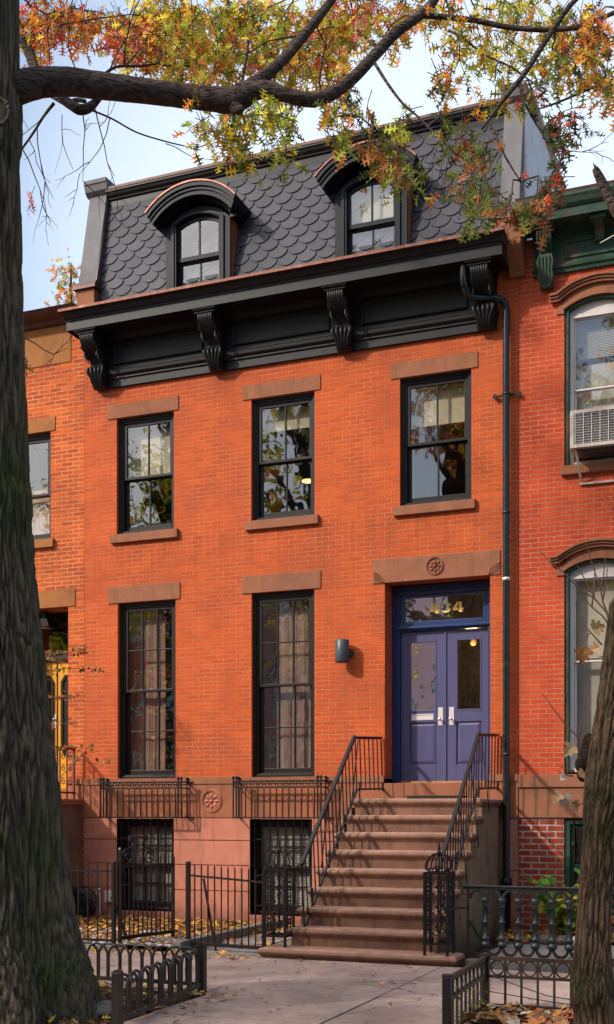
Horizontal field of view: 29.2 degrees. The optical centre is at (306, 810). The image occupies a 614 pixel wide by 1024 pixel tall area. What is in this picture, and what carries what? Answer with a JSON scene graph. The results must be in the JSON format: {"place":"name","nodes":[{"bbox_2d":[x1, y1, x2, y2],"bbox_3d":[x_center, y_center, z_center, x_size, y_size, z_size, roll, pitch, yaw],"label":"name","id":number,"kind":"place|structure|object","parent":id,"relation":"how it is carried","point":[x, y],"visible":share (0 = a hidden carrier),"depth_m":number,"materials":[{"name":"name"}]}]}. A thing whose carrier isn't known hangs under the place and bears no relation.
{"place":"outdoors","nodes":[
{"label":"outdoors","id":0,"kind":"place"},
{"bbox_2d":[20,0,613,311],"label":"sky","id":1,"kind":"structure","parent":0,"point":[131,156],"materials":[{"name":"blue"}]},
{"bbox_2d":[86,949,569,1023],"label":"sidewalk","id":2,"kind":"structure","parent":0,"point":[363,1003],"depth_m":10.75,"materials":[{"name":"grey concrete"}]},
{"bbox_2d":[69,861,128,943],"bbox_3d":[-3.673,1.127,14.855,3.145,1.045,0.461,0,0,22],"label":"picket fence","id":3,"kind":"object","parent":2,"relation":"on","point":[114,910],"visible":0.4,"depth_m":14.11,"materials":[{"name":"metal"}]},
{"bbox_2d":[118,835,174,942],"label":"yard gate","id":4,"kind":"structure","parent":3,"relation":"attached to","point":[120,885],"depth_m":14.42,"materials":[{"name":"metal"}]},
{"bbox_2d":[87,945,258,959],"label":"fallen leaves","id":5,"kind":"object","parent":2,"relation":"on","point":[222,954],"visible":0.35,"depth_m":13.51,"materials":[{"name":"orange plant"}]},
{"bbox_2d":[91,952,569,1022],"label":"fallen leaves","id":6,"kind":"object","parent":2,"relation":"on","point":[319,977],"visible":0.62,"depth_m":11.59,"materials":[{"name":"orange plant"}]},
{"bbox_2d":[56,917,613,1023],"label":"planting soil","id":7,"kind":"structure","parent":0,"point":[181,999],"depth_m":10.48,"materials":[{"name":"brown soil"}]},
{"bbox_2d":[72,886,96,918],"bbox_3d":[-3.443,1.389,17.780,0.488,0.505,0.292,0,0,22],"label":"hose reel","id":8,"kind":"object","parent":7,"relation":"on","point":[83,894],"visible":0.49,"depth_m":17.71,"materials":[{"name":"rubber"}]},
{"bbox_2d":[95,1000,110,1017],"bbox_3d":[-1.692,1.613,9.576,0.470,0.143,0.412,0,0,22],"label":"rock","id":9,"kind":"object","parent":7,"relation":"on","point":[103,1007],"visible":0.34,"depth_m":9.38,"materials":[{"name":"grey stone"}]},
{"bbox_2d":[80,928,206,947],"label":"fallen leaves","id":10,"kind":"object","parent":7,"relation":"on","point":[157,944],"depth_m":14.62,"materials":[{"name":"plant"}]},
{"bbox_2d":[84,941,206,1023],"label":"tree guard","id":11,"kind":"object","parent":7,"relation":"on","point":[117,979],"visible":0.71,"depth_m":10.12,"materials":[{"name":"metal"}]},
{"bbox_2d":[47,980,244,1023],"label":"fallen leaves","id":12,"kind":"object","parent":7,"relation":"on","point":[101,984],"visible":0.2,"depth_m":10.21,"materials":[{"name":"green plant"}]},
{"bbox_2d":[0,0,613,1023],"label":"oak tree","id":13,"kind":"object","parent":7,"relation":"on","point":[46,970],"visible":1,"depth_m":9.78,"materials":[{"name":"brown plant"}]},
{"bbox_2d":[454,987,495,1022],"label":"weed","id":14,"kind":"object","parent":7,"relation":"on","point":[475,1006],"visible":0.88,"depth_m":9.16,"materials":[{"name":"green plant"}]},
{"bbox_2d":[454,1001,572,1023],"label":"fallen leaves","id":15,"kind":"object","parent":7,"relation":"on","point":[531,1015],"visible":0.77,"depth_m":9.20,"materials":[{"name":"brown plant"}]},
{"bbox_2d":[441,953,613,1023],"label":"tree guard","id":16,"kind":"object","parent":7,"relation":"on","point":[449,994],"visible":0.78,"depth_m":9.59,"materials":[{"name":"paint"}]},
{"bbox_2d":[522,868,579,935],"bbox_3d":[3.195,1.172,14.897,0.925,0.883,0.994,0,0,22],"label":"green shrub","id":17,"kind":"object","parent":7,"relation":"on","point":[560,917],"visible":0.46,"depth_m":14.79,"materials":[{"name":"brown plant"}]},
{"bbox_2d":[494,927,613,941],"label":"fallen leaves","id":18,"kind":"object","parent":7,"relation":"on","point":[529,935],"visible":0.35,"depth_m":15.05,"materials":[{"name":"orange plant"}]},
{"bbox_2d":[538,163,613,1023],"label":"young tree","id":19,"kind":"object","parent":7,"relation":"on","point":[592,990],"visible":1,"depth_m":8.38,"materials":[{"name":"brown plant"}]},
{"bbox_2d":[124,939,613,1020],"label":"sidewalk bed","id":20,"kind":"object","parent":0,"point":[493,944],"depth_m":14.33,"materials":[{"name":"soil"}]},
{"bbox_2d":[23,303,84,908],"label":"brick house","id":21,"kind":"structure","parent":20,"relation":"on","point":[55,393],"depth_m":18.29,"materials":[{"name":"orange brick"}]},
{"bbox_2d":[28,433,50,539],"bbox_3d":[-4.394,-5.080,18.687,0.992,1.672,0.218,0,0,22],"label":"window","id":22,"kind":"structure","parent":21,"relation":"in","point":[41,521],"depth_m":18.68,"materials":[{"name":"glass"}]},
{"bbox_2d":[40,611,56,628],"bbox_3d":[-4.145,-3.027,18.664,0.280,0.265,0.240,0,0,22],"label":"porch light","id":23,"kind":"object","parent":21,"relation":"attached to","point":[46,622],"visible":0.8,"depth_m":18.62,"materials":[{"name":"brown paint"}]},
{"bbox_2d":[46,662,56,762],"bbox_3d":[-4.188,-1.299,18.925,0.403,2.158,0.067,0,0,22],"label":"door leaf","id":24,"kind":"structure","parent":21,"relation":"in","point":[51,679],"depth_m":18.85,"materials":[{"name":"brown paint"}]},
{"bbox_2d":[58,662,67,787],"bbox_3d":[-3.800,-1.299,18.770,0.393,2.158,0.067,0,0,22],"label":"door leaf","id":25,"kind":"structure","parent":21,"relation":"in","point":[62,678],"depth_m":18.79,"materials":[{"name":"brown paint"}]},
{"bbox_2d":[61,798,82,910],"bbox_3d":[-4.734,0.750,17.085,1.680,1.900,3.770,0,0,22],"label":"stoop","id":26,"kind":"object","parent":20,"relation":"on","point":[72,817],"visible":0.16,"depth_m":17.90,"materials":[{"name":"stone"}]},
{"bbox_2d":[54,746,75,798],"bbox_3d":[-3.785,-0.574,17.518,0.036,0.788,1.220,0,0,22],"label":"stair railing","id":27,"kind":"object","parent":26,"relation":"on","point":[73,792],"visible":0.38,"depth_m":17.87,"materials":[{"name":"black metal"}]},
{"bbox_2d":[77,912,259,947],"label":"fallen leaves","id":28,"kind":"object","parent":20,"relation":"on","point":[177,924],"visible":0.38,"depth_m":16.12,"materials":[{"name":"orange plant"}]},
{"bbox_2d":[58,79,566,932],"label":"brick house","id":29,"kind":"structure","parent":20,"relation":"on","point":[294,437],"depth_m":16.99,"materials":[{"name":"brick"}]},
{"bbox_2d":[45,645,112,783],"bbox_3d":[-3.312,-1.029,16.902,1.120,2.756,0.464,0,0,2],"label":"climbing rose","id":30,"kind":"object","parent":29,"relation":"attached to","point":[84,652],"visible":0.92,"depth_m":16.87,"materials":[{"name":"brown plant"}]},
{"bbox_2d":[96,888,110,913],"bbox_3d":[-3.089,1.409,17.910,0.301,0.482,0.071,0,0,20],"label":"outlet box","id":31,"kind":"object","parent":29,"relation":"attached to","point":[105,896],"visible":0.76,"depth_m":17.88,"materials":[{"name":"silver metal"}]},
{"bbox_2d":[99,777,192,818],"bbox_3d":[-2.404,-0.197,17.547,1.478,0.614,0.242,0,0,22],"label":"window guard","id":32,"kind":"object","parent":29,"relation":"attached to","point":[177,782],"visible":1,"depth_m":17.41,"materials":[{"name":"paint"}]},
{"bbox_2d":[119,821,173,907],"bbox_3d":[-2.410,0.800,17.752,0.964,1.300,0.032,0,0,22],"label":"window grille","id":33,"kind":"object","parent":29,"relation":"attached to","point":[158,872],"depth_m":17.72,"materials":[{"name":"metal"}]},
{"bbox_2d":[119,413,173,533],"bbox_3d":[-2.368,-5.085,17.897,0.972,1.752,0.255,0,0,22],"label":"window","id":34,"kind":"structure","parent":29,"relation":"in","point":[147,452],"depth_m":17.95,"materials":[{"name":"black paint"}]},
{"bbox_2d":[121,819,173,909],"bbox_3d":[-2.359,0.803,17.880,0.972,1.367,0.170,0,0,22],"label":"window","id":35,"kind":"structure","parent":29,"relation":"in","point":[124,821],"depth_m":17.94,"materials":[{"name":"black paint"}]},
{"bbox_2d":[120,600,175,778],"bbox_3d":[-2.346,-1.824,17.891,0.984,2.656,0.261,0,0,22],"label":"window","id":36,"kind":"structure","parent":29,"relation":"in","point":[143,690],"depth_m":17.98,"materials":[{"name":"brown paint"}]},
{"bbox_2d":[232,775,331,818],"bbox_3d":[-0.364,-0.197,16.731,1.463,0.614,0.242,0,0,22],"label":"window guard","id":37,"kind":"object","parent":29,"relation":"attached to","point":[320,786],"visible":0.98,"depth_m":16.63,"materials":[{"name":"paint"}]},
{"bbox_2d":[252,821,311,910],"bbox_3d":[-0.353,0.800,16.929,0.954,1.300,0.032,0,0,22],"label":"window grille","id":38,"kind":"object","parent":29,"relation":"attached to","point":[270,839],"depth_m":16.94,"materials":[{"name":"metal"}]},
{"bbox_2d":[253,393,313,520],"bbox_3d":[-0.281,-5.085,17.062,0.977,1.752,0.255,0,0,22],"label":"window","id":39,"kind":"structure","parent":29,"relation":"in","point":[300,416],"depth_m":17.11,"materials":[{"name":"glass"}]},
{"bbox_2d":[254,819,312,914],"bbox_3d":[-0.302,0.803,17.057,0.962,1.367,0.170,0,0,22],"label":"window","id":40,"kind":"structure","parent":29,"relation":"in","point":[258,822],"depth_m":17.11,"materials":[{"name":"black paint"}]},
{"bbox_2d":[254,590,313,776],"bbox_3d":[-0.278,-1.824,17.064,0.971,2.656,0.261,0,0,22],"label":"window","id":41,"kind":"structure","parent":29,"relation":"in","point":[295,609],"depth_m":17.12,"materials":[{"name":"brown paint"}]},
{"bbox_2d":[335,639,353,662],"bbox_3d":[0.512,-2.228,16.409,0.221,0.323,0.245,0,0,22],"label":"wall lamp","id":42,"kind":"object","parent":29,"relation":"attached to","point":[344,653],"visible":1,"depth_m":16.31,"materials":[{"name":"grey metal"}]},
{"bbox_2d":[401,630,443,780],"bbox_3d":[1.619,-1.468,16.497,0.646,2.100,0.133,0,0,22],"label":"door leaf","id":43,"kind":"structure","parent":29,"relation":"in","point":[422,653],"depth_m":16.53,"materials":[{"name":"blue paint"}]},
{"bbox_2d":[402,370,470,505],"bbox_3d":[1.817,-5.085,16.223,0.997,1.752,0.255,0,0,22],"label":"window","id":44,"kind":"structure","parent":29,"relation":"in","point":[438,405],"depth_m":16.26,"materials":[{"name":"black paint"}]},
{"bbox_2d":[447,628,487,780],"bbox_3d":[2.205,-1.468,16.263,0.604,2.100,0.133,0,0,22],"label":"door leaf","id":45,"kind":"structure","parent":29,"relation":"in","point":[467,649],"depth_m":16.30,"materials":[{"name":"blue paint"}]},
{"bbox_2d":[460,261,521,931],"bbox_3d":[2.404,-2.780,15.590,0.853,8.820,0.251,0,0,-12],"label":"downspout","id":46,"kind":"object","parent":29,"relation":"attached to","point":[506,879],"visible":0.96,"depth_m":15.54,"materials":[{"name":"black metal"}]},
{"bbox_2d":[85,918,613,972],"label":"yard kerb","id":47,"kind":"structure","parent":20,"relation":"on","point":[497,964],"depth_m":14.02,"materials":[{"name":"stone"}]},
{"bbox_2d":[450,885,613,961],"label":"baluster fence","id":48,"kind":"object","parent":47,"relation":"on","point":[534,945],"visible":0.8,"depth_m":12.60,"materials":[{"name":"black metal"}]},
{"bbox_2d":[257,798,502,966],"bbox_3d":[1.143,0.774,14.435,2.310,1.872,3.445,0,0,22],"label":"stoop","id":49,"kind":"object","parent":20,"relation":"on","point":[367,907],"visible":0.77,"depth_m":13.97,"materials":[{"name":"stone"}]},
{"bbox_2d":[263,839,294,946],"bbox_3d":[-0.318,0.929,13.450,0.282,1.218,0.282,0,0,22],"label":"newel cage","id":50,"kind":"object","parent":49,"relation":"on","point":[284,934],"visible":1,"depth_m":13.37,"materials":[{"name":"paint"}]},
{"bbox_2d":[296,735,383,926],"bbox_3d":[0.432,0.156,14.885,0.161,2.369,3.082,0,0,22],"label":"stair railing","id":51,"kind":"object","parent":49,"relation":"on","point":[325,808],"visible":1,"depth_m":14.59,"materials":[{"name":"metal"}]},
{"bbox_2d":[406,795,467,797],"bbox_3d":[1.665,-0.181,15.069,0.700,0.034,0.400,0,0,22],"label":"doormat","id":52,"kind":"object","parent":49,"relation":"on","point":[432,796],"visible":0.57,"depth_m":14.89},
{"bbox_2d":[423,841,454,955],"bbox_3d":[1.418,0.929,12.648,0.282,1.218,0.282,0,0,22],"label":"newel cage","id":53,"kind":"object","parent":49,"relation":"on","point":[447,942],"visible":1,"depth_m":12.59,"materials":[{"name":"paint"}]},
{"bbox_2d":[435,732,499,931],"bbox_3d":[2.013,0.156,14.252,0.140,2.369,3.082,0,0,22],"label":"stair railing","id":54,"kind":"object","parent":49,"relation":"on","point":[453,821],"visible":0.86,"depth_m":14.21,"materials":[{"name":"metal"}]},
{"bbox_2d":[185,927,613,959],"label":"yard paving","id":55,"kind":"structure","parent":0,"point":[542,950],"depth_m":14.01,"materials":[{"name":"grey concrete"}]},
{"bbox_2d":[186,861,265,950],"bbox_3d":[-0.960,1.126,13.802,1.110,1.052,0.061,0,0,30],"label":"picket fence","id":56,"kind":"object","parent":55,"relation":"on","point":[189,875],"visible":0.92,"depth_m":13.83,"materials":[{"name":"metal"}]},
{"bbox_2d":[194,925,291,947],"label":"fallen leaves","id":57,"kind":"object","parent":55,"relation":"on","point":[269,943],"visible":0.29,"depth_m":14.81,"materials":[{"name":"orange plant"}]},
{"bbox_2d":[495,936,508,943],"bbox_3d":[2.455,1.617,14.674,0.169,0.127,0.178,0,0,-43],"label":"rock","id":58,"kind":"object","parent":55,"relation":"on","point":[506,940],"visible":0.33,"depth_m":14.61,"materials":[{"name":"stone"}]},
{"bbox_2d":[513,937,529,943],"bbox_3d":[2.683,1.620,14.652,0.196,0.117,0.212,0,0,-36],"label":"rock","id":59,"kind":"object","parent":55,"relation":"on","point":[525,940],"visible":0.45,"depth_m":14.57,"materials":[{"name":"stone"}]},
{"bbox_2d":[538,934,548,944],"bbox_3d":[2.969,1.608,14.597,0.224,0.162,0.225,0,0,-8],"label":"rock","id":60,"kind":"object","parent":55,"relation":"on","point":[543,938],"visible":0.45,"depth_m":14.51,"materials":[{"name":"grey stone"}]},
{"bbox_2d":[555,935,566,944],"bbox_3d":[3.155,1.610,14.553,0.213,0.159,0.210,0,0,22],"label":"rock","id":61,"kind":"object","parent":55,"relation":"on","point":[562,937],"visible":0.48,"depth_m":14.48,"materials":[{"name":"grey stone"}]},
{"label":"ground","id":62,"kind":"structure","parent":0,"visible":0},
{"bbox_2d":[44,248,80,306],"bbox_3d":[-7.347,-7.663,36.173,1.384,18.965,1.824,0,0,-6],"label":"distant tree","id":63,"kind":"object","parent":62,"relation":"on","point":[61,288],"visible":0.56,"depth_m":35.87,"materials":[{"name":"plant"}]},
{"bbox_2d":[515,180,613,933],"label":"brick house","id":64,"kind":"structure","parent":62,"relation":"on","point":[566,325],"depth_m":15.46,"materials":[{"name":"brick"}]},
{"bbox_2d":[565,294,613,465],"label":"window","id":65,"kind":"structure","parent":64,"relation":"in","point":[588,386],"depth_m":15.46,"materials":[{"name":"white glass"}]},
{"bbox_2d":[565,559,613,772],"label":"window","id":66,"kind":"structure","parent":64,"relation":"in","point":[579,678],"depth_m":15.48,"materials":[{"name":"white glass"}]},
{"bbox_2d":[565,819,613,914],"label":"basement window","id":67,"kind":"structure","parent":64,"relation":"in","point":[570,824],"depth_m":15.41,"materials":[{"name":"green paint"}]},
{"bbox_2d":[570,406,613,485],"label":"air conditioner","id":68,"kind":"object","parent":64,"relation":"attached to","point":[591,432],"visible":1,"depth_m":14.96,"materials":[{"name":"beige metal"}]}
]}

